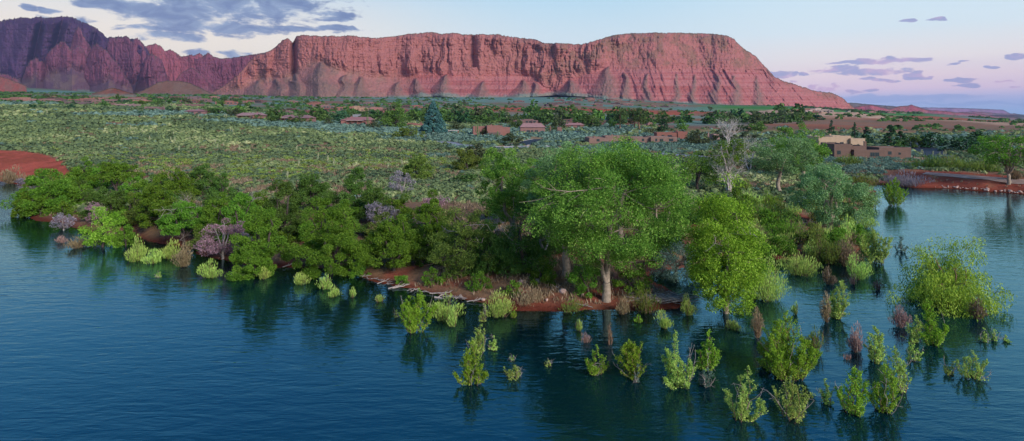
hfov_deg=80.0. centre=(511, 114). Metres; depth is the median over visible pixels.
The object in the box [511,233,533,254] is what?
thicket bush
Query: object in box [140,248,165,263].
seepwillow shrub
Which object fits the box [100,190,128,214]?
mesquite tree
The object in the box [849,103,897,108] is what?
ridge
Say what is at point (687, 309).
seepwillow shrub
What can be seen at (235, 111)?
garden tree
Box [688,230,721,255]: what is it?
spit bush
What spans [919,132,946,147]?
garden tree
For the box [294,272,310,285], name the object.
seepwillow shrub
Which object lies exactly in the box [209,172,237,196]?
mesquite tree
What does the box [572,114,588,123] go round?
valley tree
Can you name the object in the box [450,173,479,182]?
garden tree
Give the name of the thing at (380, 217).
thicket bush
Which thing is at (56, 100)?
village house
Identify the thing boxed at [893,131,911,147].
conifer tree
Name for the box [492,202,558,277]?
mesquite tree
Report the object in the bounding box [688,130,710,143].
garden tree
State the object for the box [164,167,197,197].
mesquite tree
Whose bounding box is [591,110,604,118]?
valley tree
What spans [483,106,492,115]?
valley tree
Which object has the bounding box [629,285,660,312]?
seepwillow shrub
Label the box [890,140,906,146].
garden tree
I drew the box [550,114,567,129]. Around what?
garden tree
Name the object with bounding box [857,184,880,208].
seepwillow shrub
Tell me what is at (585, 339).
reed clump
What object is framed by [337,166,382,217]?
mesquite tree
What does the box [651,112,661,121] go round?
valley tree
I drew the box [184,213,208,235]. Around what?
thicket bush
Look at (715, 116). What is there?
valley tree
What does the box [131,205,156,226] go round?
thicket bush
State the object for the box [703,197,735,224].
spit bush
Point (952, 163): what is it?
seepwillow shrub
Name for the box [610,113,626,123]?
valley tree
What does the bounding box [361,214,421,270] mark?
mesquite tree
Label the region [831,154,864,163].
seepwillow shrub
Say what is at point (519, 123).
garden tree
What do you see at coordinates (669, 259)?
russian olive
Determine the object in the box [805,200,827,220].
seepwillow shrub
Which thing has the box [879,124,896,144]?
conifer tree
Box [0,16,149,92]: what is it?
mountain wall
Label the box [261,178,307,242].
mesquite tree
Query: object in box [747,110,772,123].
valley tree
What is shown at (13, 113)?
scrub
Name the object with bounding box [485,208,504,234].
tamarisk shrub
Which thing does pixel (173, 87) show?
brown hill
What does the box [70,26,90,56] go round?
red spur
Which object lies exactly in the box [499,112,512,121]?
valley tree
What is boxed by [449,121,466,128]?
garden tree
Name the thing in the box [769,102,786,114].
valley tree
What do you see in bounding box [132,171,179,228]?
mesquite tree
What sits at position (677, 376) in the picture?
willow sapling
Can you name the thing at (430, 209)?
mesquite tree
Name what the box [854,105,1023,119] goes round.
ridge
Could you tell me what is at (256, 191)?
dead tree
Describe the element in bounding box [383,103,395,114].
valley tree
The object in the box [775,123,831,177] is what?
cottonwood tree
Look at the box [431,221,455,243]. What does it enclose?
mesquite tree
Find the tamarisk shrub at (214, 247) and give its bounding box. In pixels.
[193,217,245,258]
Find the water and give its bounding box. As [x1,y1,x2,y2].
[0,182,1023,440]
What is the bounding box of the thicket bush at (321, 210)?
[313,204,332,226]
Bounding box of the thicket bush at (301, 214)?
[290,210,310,224]
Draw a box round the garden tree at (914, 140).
[901,135,924,147]
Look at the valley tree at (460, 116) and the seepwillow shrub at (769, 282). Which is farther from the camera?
the valley tree at (460, 116)
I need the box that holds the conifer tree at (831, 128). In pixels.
[827,120,835,134]
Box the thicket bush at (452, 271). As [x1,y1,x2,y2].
[441,265,466,279]
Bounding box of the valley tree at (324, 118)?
[316,113,325,120]
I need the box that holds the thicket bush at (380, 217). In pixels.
[364,211,395,238]
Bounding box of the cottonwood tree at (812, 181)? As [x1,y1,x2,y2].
[785,161,884,229]
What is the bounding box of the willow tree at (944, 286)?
[885,233,1016,320]
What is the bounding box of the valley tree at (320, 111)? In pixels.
[315,109,330,120]
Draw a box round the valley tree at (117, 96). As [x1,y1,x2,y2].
[113,94,124,99]
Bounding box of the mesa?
[213,32,855,109]
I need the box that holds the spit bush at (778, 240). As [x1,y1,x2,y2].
[766,234,798,257]
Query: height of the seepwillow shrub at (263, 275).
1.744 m
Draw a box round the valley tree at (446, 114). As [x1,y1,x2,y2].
[433,104,454,120]
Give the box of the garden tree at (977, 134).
[966,131,990,148]
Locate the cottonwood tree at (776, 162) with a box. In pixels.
[748,136,820,191]
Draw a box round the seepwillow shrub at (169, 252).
[159,237,180,258]
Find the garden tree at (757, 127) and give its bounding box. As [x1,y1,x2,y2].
[748,121,767,131]
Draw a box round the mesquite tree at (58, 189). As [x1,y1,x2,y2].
[0,168,80,215]
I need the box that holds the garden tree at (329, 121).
[323,118,333,123]
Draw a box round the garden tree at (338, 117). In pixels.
[331,109,350,123]
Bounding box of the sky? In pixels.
[0,0,1023,114]
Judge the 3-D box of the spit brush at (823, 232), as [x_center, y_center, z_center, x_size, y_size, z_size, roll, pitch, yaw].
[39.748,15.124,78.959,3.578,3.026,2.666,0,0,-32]
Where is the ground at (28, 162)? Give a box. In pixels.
[0,88,1023,311]
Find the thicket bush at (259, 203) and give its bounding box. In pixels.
[246,189,271,211]
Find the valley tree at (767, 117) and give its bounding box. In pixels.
[747,114,773,123]
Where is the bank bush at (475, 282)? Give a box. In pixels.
[465,271,492,291]
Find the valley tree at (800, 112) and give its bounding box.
[784,103,811,120]
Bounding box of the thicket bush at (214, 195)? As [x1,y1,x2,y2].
[200,191,232,215]
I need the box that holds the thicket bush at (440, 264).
[435,249,456,265]
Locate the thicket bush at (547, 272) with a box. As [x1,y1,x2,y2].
[525,255,557,286]
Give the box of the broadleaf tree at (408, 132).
[392,126,424,137]
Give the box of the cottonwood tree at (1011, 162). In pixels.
[967,133,1023,184]
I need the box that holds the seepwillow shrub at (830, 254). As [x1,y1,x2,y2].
[804,227,844,264]
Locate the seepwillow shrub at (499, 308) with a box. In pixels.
[482,288,516,317]
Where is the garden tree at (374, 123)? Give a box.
[365,119,379,127]
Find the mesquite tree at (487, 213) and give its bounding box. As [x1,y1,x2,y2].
[483,187,518,224]
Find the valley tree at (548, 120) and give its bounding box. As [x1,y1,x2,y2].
[538,109,557,123]
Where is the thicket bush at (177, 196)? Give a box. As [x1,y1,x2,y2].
[158,190,184,206]
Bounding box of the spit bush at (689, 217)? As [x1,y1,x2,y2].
[665,200,700,224]
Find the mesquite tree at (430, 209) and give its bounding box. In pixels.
[398,188,454,253]
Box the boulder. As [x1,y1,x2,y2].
[559,288,566,293]
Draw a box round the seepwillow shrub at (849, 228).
[837,214,857,241]
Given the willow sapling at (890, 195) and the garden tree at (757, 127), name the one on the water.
the willow sapling at (890, 195)
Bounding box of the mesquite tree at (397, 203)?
[386,193,416,225]
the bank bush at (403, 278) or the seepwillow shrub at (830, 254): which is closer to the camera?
the bank bush at (403, 278)
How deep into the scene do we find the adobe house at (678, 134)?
333.93 m
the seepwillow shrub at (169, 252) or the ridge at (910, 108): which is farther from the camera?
the ridge at (910, 108)
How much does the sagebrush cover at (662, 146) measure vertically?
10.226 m
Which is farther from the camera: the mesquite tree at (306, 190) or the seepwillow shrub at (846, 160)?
the seepwillow shrub at (846, 160)
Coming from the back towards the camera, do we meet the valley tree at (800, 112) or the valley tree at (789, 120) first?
the valley tree at (800, 112)
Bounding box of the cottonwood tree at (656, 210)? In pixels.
[639,177,698,249]
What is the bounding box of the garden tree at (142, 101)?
[136,100,148,103]
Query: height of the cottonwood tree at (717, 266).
13.783 m
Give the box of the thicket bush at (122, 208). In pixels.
[107,201,130,211]
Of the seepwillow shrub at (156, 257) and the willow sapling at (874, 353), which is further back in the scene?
the seepwillow shrub at (156, 257)
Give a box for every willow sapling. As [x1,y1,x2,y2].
[397,288,438,333]
[452,340,488,385]
[466,324,485,353]
[478,303,487,321]
[488,335,497,350]
[503,365,522,380]
[544,358,552,366]
[584,344,609,375]
[612,339,649,379]
[632,363,639,382]
[661,329,698,389]
[695,329,721,370]
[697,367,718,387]
[722,365,771,422]
[754,342,770,366]
[756,310,823,381]
[769,376,815,422]
[816,378,834,404]
[826,280,851,319]
[833,365,884,416]
[857,223,896,263]
[862,325,888,363]
[865,363,904,413]
[879,345,912,393]
[881,177,908,205]
[892,236,908,251]
[901,315,922,342]
[903,338,923,361]
[916,299,948,346]
[942,361,961,375]
[955,350,993,381]
[978,327,993,342]
[989,329,1000,341]
[1000,334,1011,342]
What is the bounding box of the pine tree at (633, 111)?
[627,108,638,127]
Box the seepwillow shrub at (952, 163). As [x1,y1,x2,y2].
[931,153,981,169]
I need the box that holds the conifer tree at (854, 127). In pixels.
[850,122,858,137]
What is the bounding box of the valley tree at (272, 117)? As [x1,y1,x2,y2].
[264,111,282,120]
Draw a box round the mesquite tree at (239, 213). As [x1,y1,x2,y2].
[213,192,262,243]
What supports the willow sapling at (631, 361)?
on the water
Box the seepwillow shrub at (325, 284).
[316,274,331,289]
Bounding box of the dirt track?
[923,172,1023,183]
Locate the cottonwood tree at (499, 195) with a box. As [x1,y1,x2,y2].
[474,147,549,250]
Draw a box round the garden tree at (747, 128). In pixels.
[732,125,755,130]
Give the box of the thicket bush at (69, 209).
[53,201,79,217]
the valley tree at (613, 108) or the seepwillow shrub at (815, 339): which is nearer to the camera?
the seepwillow shrub at (815, 339)
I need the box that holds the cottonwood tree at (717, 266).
[684,172,777,315]
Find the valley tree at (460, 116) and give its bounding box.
[453,110,474,122]
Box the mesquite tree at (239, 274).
[225,247,276,280]
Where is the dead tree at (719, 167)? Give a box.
[711,154,749,190]
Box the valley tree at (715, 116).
[702,110,728,123]
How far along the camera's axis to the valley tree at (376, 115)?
534.35 m
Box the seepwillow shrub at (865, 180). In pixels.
[847,173,883,186]
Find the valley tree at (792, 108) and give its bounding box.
[773,106,795,113]
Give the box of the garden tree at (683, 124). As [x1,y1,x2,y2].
[674,118,688,130]
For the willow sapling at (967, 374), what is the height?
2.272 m
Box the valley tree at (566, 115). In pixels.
[560,104,582,118]
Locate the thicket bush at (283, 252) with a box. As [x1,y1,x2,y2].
[280,248,299,261]
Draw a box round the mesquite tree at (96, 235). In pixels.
[77,206,127,247]
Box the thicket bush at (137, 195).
[119,179,152,211]
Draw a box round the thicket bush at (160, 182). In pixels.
[140,174,171,191]
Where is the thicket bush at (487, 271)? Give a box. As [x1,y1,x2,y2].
[467,263,491,277]
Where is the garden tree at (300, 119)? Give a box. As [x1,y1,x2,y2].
[286,114,308,122]
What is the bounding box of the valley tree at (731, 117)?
[726,112,739,123]
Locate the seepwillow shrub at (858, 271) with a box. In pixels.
[846,252,873,280]
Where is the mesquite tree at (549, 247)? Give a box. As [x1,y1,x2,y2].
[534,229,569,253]
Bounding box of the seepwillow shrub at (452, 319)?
[446,307,457,326]
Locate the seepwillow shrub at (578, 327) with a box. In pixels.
[576,320,582,330]
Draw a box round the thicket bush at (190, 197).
[182,193,203,213]
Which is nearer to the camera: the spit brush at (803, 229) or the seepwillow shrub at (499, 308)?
the seepwillow shrub at (499, 308)
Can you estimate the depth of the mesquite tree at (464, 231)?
61.01 m
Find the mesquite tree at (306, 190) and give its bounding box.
[284,173,340,215]
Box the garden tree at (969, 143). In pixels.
[934,136,977,150]
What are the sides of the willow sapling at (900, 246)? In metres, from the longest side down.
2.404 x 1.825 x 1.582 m
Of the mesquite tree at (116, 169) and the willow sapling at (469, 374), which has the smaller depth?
the willow sapling at (469, 374)
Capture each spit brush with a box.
[687,203,709,222]
[735,212,758,225]
[737,193,752,206]
[738,181,754,189]
[738,210,763,220]
[739,186,767,207]
[749,218,773,236]
[750,219,773,233]
[752,223,768,236]
[765,197,792,212]
[765,205,779,218]
[766,229,797,243]
[773,233,789,253]
[785,203,803,213]
[790,220,807,238]
[802,240,823,254]
[807,220,826,238]
[822,225,848,240]
[831,237,854,251]
[845,225,860,243]
[846,209,879,227]
[852,231,869,245]
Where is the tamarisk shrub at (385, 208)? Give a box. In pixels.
[364,200,399,223]
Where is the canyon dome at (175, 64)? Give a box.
[145,43,207,80]
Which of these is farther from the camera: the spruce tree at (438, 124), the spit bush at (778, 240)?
the spruce tree at (438, 124)
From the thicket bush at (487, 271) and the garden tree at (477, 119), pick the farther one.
the garden tree at (477, 119)
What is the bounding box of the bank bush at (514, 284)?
[501,280,522,297]
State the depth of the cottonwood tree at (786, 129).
171.86 m
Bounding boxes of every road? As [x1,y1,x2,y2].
[437,141,547,147]
[909,142,948,155]
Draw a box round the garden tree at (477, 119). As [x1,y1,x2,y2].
[459,115,482,122]
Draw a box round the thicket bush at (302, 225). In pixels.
[296,220,317,241]
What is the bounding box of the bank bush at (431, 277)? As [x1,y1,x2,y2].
[421,266,446,285]
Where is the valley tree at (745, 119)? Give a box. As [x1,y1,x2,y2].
[741,113,750,122]
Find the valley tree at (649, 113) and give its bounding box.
[634,107,655,120]
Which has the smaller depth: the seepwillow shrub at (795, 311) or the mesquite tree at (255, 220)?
the seepwillow shrub at (795, 311)
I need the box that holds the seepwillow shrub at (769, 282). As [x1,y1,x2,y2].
[750,251,791,301]
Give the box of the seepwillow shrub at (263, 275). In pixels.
[256,266,270,278]
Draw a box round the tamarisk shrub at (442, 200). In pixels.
[423,192,449,206]
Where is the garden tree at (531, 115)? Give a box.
[522,110,545,122]
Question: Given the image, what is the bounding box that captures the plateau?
[920,107,1009,113]
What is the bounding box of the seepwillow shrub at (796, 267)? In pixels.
[776,248,823,276]
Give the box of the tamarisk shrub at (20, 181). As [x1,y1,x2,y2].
[14,176,39,187]
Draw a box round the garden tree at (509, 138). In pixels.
[498,132,525,145]
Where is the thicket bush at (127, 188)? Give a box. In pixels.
[117,176,145,196]
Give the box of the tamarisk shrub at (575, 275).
[564,263,602,297]
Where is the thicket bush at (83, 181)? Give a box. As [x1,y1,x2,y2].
[77,180,94,198]
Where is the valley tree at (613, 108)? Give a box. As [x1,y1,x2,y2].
[605,106,619,119]
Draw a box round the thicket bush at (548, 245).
[533,237,562,253]
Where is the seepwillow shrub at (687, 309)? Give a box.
[680,292,698,314]
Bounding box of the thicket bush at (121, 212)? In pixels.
[112,209,138,225]
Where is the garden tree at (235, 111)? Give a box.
[227,107,239,115]
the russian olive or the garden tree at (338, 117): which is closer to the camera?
the russian olive
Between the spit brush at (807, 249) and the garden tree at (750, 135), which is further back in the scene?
the garden tree at (750, 135)
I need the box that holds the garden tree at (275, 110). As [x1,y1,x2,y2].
[265,108,283,115]
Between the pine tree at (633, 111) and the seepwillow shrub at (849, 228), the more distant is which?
the pine tree at (633, 111)
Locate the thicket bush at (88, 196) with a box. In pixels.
[78,189,108,219]
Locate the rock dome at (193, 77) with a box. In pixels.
[176,68,213,92]
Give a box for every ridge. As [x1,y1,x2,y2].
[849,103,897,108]
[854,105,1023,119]
[963,111,1022,114]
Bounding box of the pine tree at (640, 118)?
[632,108,647,128]
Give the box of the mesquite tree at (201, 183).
[188,163,222,194]
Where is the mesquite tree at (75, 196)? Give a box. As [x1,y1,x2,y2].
[67,184,95,204]
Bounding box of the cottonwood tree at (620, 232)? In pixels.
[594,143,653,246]
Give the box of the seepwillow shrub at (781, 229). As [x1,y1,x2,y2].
[763,214,808,239]
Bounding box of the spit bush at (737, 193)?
[728,187,760,206]
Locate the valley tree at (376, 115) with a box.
[368,110,383,118]
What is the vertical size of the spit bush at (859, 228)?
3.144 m
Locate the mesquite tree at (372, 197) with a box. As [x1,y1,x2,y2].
[354,187,396,220]
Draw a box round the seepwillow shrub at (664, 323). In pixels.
[655,308,673,328]
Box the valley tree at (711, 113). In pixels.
[701,106,730,123]
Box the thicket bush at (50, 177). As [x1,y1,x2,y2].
[44,175,74,197]
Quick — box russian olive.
[649,238,699,282]
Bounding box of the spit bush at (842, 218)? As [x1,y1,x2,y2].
[834,202,855,222]
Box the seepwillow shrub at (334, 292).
[327,284,341,297]
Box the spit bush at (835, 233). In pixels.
[822,227,852,250]
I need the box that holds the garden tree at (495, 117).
[483,111,509,122]
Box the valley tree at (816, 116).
[812,114,824,119]
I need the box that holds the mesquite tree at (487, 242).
[466,218,513,274]
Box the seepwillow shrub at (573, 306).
[558,296,586,312]
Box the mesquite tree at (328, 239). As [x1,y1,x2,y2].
[288,197,373,279]
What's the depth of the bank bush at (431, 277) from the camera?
60.52 m
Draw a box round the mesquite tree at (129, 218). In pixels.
[122,191,149,224]
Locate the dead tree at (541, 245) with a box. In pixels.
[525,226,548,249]
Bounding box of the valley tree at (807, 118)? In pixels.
[804,115,816,120]
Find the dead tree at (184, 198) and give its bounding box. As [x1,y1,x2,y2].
[169,190,198,208]
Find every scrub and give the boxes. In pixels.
[0,100,1023,138]
[0,122,1023,155]
[31,149,1023,221]
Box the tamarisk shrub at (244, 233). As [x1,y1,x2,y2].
[232,230,251,249]
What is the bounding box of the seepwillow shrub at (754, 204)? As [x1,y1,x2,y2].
[737,199,778,219]
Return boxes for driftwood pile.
[626,290,702,304]
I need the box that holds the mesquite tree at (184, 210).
[155,199,207,245]
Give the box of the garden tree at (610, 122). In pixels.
[608,119,616,125]
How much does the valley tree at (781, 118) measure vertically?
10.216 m
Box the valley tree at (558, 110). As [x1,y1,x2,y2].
[540,104,564,118]
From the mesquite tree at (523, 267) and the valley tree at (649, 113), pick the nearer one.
the mesquite tree at (523, 267)
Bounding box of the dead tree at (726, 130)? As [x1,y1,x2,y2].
[716,118,741,146]
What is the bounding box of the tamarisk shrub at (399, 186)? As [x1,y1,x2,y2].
[387,170,415,191]
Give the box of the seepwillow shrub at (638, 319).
[634,313,642,322]
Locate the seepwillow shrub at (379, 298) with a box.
[375,294,385,301]
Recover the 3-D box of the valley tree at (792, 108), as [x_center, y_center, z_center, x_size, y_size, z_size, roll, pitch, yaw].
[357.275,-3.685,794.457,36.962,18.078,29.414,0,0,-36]
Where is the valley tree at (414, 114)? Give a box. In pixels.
[406,110,418,119]
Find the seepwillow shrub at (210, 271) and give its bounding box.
[196,258,223,278]
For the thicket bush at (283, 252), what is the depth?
70.38 m
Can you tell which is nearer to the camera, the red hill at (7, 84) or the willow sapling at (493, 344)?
the willow sapling at (493, 344)
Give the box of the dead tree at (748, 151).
[729,133,770,169]
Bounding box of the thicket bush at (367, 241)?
[359,237,375,249]
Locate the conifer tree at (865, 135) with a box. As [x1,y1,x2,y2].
[860,126,874,143]
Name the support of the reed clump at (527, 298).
on the ground at (28, 162)
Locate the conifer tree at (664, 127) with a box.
[656,115,669,131]
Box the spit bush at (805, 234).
[792,221,826,246]
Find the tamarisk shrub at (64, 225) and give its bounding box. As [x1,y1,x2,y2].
[49,212,76,229]
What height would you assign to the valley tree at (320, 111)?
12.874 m
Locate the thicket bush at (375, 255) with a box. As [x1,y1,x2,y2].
[364,251,383,269]
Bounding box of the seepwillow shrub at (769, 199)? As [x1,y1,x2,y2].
[757,190,782,207]
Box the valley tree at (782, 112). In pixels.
[769,109,793,119]
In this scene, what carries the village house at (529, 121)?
on the ground at (28, 162)
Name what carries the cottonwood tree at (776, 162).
on the ground at (28, 162)
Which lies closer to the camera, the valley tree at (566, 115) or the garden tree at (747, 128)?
the garden tree at (747, 128)
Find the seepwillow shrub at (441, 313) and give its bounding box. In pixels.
[427,292,465,321]
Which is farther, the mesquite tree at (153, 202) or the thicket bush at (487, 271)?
the mesquite tree at (153, 202)
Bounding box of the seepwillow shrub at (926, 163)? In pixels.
[899,153,948,167]
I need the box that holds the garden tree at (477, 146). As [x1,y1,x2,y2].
[457,143,494,159]
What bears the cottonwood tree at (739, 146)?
on the ground at (28, 162)
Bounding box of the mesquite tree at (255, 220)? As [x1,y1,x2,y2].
[228,206,292,275]
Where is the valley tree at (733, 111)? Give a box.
[730,108,744,122]
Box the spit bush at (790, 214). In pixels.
[776,209,804,232]
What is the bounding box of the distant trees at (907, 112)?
[768,104,1022,119]
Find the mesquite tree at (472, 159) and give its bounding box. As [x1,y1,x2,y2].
[450,149,484,170]
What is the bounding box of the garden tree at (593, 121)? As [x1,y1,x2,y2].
[578,114,599,126]
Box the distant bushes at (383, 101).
[0,91,1023,130]
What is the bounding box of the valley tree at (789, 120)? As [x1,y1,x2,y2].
[779,115,795,122]
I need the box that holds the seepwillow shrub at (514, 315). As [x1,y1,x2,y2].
[510,309,516,317]
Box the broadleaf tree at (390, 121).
[379,102,413,126]
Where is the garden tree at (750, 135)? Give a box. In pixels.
[739,131,759,137]
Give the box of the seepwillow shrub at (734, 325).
[726,319,745,330]
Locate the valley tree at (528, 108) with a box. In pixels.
[520,99,541,118]
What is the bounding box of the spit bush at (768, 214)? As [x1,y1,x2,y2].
[755,206,785,231]
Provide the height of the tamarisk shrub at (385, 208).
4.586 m
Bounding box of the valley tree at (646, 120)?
[639,116,653,123]
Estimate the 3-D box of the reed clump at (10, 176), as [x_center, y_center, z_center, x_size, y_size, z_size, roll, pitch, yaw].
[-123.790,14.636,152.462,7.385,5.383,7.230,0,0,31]
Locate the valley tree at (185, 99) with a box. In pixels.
[181,97,191,102]
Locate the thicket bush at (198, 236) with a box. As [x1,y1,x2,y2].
[185,223,221,250]
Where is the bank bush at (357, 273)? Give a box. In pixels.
[348,261,370,278]
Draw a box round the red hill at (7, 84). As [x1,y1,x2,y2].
[0,76,26,91]
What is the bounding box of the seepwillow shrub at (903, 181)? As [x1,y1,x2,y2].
[878,169,933,187]
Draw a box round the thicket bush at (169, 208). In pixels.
[160,206,189,228]
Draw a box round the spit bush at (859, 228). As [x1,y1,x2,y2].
[849,223,869,242]
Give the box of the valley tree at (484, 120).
[476,113,496,122]
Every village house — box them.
[0,97,36,100]
[29,99,65,101]
[40,98,67,100]
[74,99,101,101]
[104,99,122,101]
[121,98,146,100]
[193,98,211,101]
[215,101,238,104]
[252,100,266,102]
[312,105,333,107]
[333,106,353,109]
[514,119,538,122]
[818,109,833,112]
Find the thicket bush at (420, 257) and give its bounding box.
[410,246,434,266]
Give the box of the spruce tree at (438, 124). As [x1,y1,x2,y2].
[419,100,447,132]
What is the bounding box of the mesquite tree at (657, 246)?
[630,225,675,262]
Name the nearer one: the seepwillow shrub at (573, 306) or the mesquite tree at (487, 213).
the seepwillow shrub at (573, 306)
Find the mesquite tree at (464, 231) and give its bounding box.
[424,203,494,275]
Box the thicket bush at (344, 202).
[331,198,361,222]
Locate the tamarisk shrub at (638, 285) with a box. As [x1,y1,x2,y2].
[611,262,654,297]
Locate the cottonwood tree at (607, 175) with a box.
[520,134,704,302]
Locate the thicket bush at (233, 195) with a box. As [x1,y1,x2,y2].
[221,193,250,215]
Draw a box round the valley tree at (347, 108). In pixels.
[342,106,357,115]
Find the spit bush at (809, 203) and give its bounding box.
[801,198,829,210]
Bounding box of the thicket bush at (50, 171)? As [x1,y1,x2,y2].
[35,168,57,184]
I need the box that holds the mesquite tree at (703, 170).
[673,151,719,188]
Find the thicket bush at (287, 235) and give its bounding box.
[276,230,295,245]
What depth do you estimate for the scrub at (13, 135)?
262.35 m
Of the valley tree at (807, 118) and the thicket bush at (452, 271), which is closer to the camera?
the thicket bush at (452, 271)
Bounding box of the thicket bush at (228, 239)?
[220,233,239,249]
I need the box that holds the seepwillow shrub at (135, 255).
[124,234,149,262]
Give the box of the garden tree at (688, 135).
[684,130,695,141]
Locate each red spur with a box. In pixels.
[0,73,18,81]
[21,57,46,88]
[43,41,89,91]
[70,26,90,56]
[84,43,132,92]
[106,35,146,85]
[134,53,168,92]
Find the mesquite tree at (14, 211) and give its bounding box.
[10,184,35,217]
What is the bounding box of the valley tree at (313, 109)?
[308,104,325,118]
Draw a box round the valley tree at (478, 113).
[469,107,490,115]
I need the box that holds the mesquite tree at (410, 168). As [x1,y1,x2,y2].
[402,153,436,180]
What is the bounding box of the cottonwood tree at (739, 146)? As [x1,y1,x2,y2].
[705,138,752,189]
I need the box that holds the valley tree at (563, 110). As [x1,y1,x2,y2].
[555,105,565,118]
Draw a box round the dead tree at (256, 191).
[246,188,266,199]
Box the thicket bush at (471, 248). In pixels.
[465,234,480,259]
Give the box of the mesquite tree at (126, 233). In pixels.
[112,224,136,245]
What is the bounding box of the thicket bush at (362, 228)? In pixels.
[352,219,369,236]
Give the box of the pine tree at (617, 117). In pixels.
[613,108,626,127]
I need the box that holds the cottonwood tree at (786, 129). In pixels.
[765,126,794,170]
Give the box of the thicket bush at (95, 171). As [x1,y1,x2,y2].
[86,167,121,187]
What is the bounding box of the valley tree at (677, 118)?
[671,116,682,122]
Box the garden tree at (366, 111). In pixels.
[361,108,371,116]
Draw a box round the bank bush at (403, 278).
[394,274,409,285]
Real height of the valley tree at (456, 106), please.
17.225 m
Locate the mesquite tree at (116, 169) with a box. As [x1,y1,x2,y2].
[85,159,145,190]
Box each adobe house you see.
[64,101,92,104]
[114,103,140,105]
[144,106,164,109]
[171,103,204,105]
[184,96,201,98]
[184,108,207,114]
[236,112,266,118]
[278,114,315,121]
[340,116,374,123]
[354,106,365,110]
[371,106,382,109]
[472,124,509,135]
[519,122,544,131]
[563,122,583,127]
[585,134,676,142]
[654,130,687,138]
[707,132,719,139]
[806,134,864,145]
[820,141,910,157]
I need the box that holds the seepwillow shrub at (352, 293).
[349,286,356,296]
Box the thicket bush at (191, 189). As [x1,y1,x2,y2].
[169,179,201,199]
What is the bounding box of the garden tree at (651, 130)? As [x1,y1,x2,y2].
[643,127,657,132]
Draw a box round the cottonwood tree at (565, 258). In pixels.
[520,141,600,279]
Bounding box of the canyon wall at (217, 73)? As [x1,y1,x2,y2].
[195,53,264,90]
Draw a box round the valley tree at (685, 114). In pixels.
[676,110,694,122]
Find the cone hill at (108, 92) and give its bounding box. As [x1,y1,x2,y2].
[91,88,136,96]
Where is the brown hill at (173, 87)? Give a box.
[135,81,216,94]
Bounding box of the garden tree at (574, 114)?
[568,112,584,123]
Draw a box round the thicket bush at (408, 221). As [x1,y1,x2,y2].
[396,213,416,235]
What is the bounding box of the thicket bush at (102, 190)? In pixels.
[93,186,121,198]
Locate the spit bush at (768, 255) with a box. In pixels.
[747,243,774,261]
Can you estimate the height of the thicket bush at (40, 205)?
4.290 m
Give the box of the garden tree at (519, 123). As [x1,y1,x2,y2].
[509,116,522,127]
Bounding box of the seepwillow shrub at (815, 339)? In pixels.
[804,324,825,350]
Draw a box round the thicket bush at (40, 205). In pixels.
[18,193,62,216]
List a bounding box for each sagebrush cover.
[0,98,1023,138]
[0,124,1022,154]
[85,151,999,185]
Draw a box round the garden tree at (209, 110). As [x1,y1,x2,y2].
[204,107,217,112]
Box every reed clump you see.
[0,165,34,183]
[54,236,67,242]
[63,234,87,248]
[170,242,192,266]
[509,282,545,306]
[581,332,591,342]
[607,324,612,344]
[616,293,631,314]
[750,307,764,337]
[819,292,831,321]
[822,265,837,284]
[836,235,864,265]
[846,320,864,352]
[849,274,856,284]
[872,278,883,289]
[888,304,911,327]
[965,294,987,319]
[1006,167,1023,179]
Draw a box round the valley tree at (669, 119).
[654,110,673,122]
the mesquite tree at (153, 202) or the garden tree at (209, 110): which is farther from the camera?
the garden tree at (209, 110)
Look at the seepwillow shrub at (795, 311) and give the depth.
51.92 m
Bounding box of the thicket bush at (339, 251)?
[321,228,357,253]
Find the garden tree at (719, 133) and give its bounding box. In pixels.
[711,127,737,140]
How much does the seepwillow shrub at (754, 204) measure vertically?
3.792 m
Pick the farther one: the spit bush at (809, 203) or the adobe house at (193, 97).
the adobe house at (193, 97)
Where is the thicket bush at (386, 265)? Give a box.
[384,247,410,267]
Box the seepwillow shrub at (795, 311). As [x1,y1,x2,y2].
[790,301,797,314]
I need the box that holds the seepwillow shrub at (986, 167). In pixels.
[963,158,1002,171]
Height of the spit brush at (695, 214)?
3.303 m
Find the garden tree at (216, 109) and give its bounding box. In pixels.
[212,107,232,114]
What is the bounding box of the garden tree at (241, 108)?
[231,105,245,112]
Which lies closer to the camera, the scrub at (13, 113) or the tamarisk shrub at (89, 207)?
the tamarisk shrub at (89, 207)
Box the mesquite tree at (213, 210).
[192,192,232,242]
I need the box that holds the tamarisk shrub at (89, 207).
[84,201,107,224]
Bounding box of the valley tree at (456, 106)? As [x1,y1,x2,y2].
[450,104,471,114]
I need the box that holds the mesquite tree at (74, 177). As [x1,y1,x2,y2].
[63,156,106,187]
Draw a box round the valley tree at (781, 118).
[772,115,786,122]
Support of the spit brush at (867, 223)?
on the ground at (28, 162)

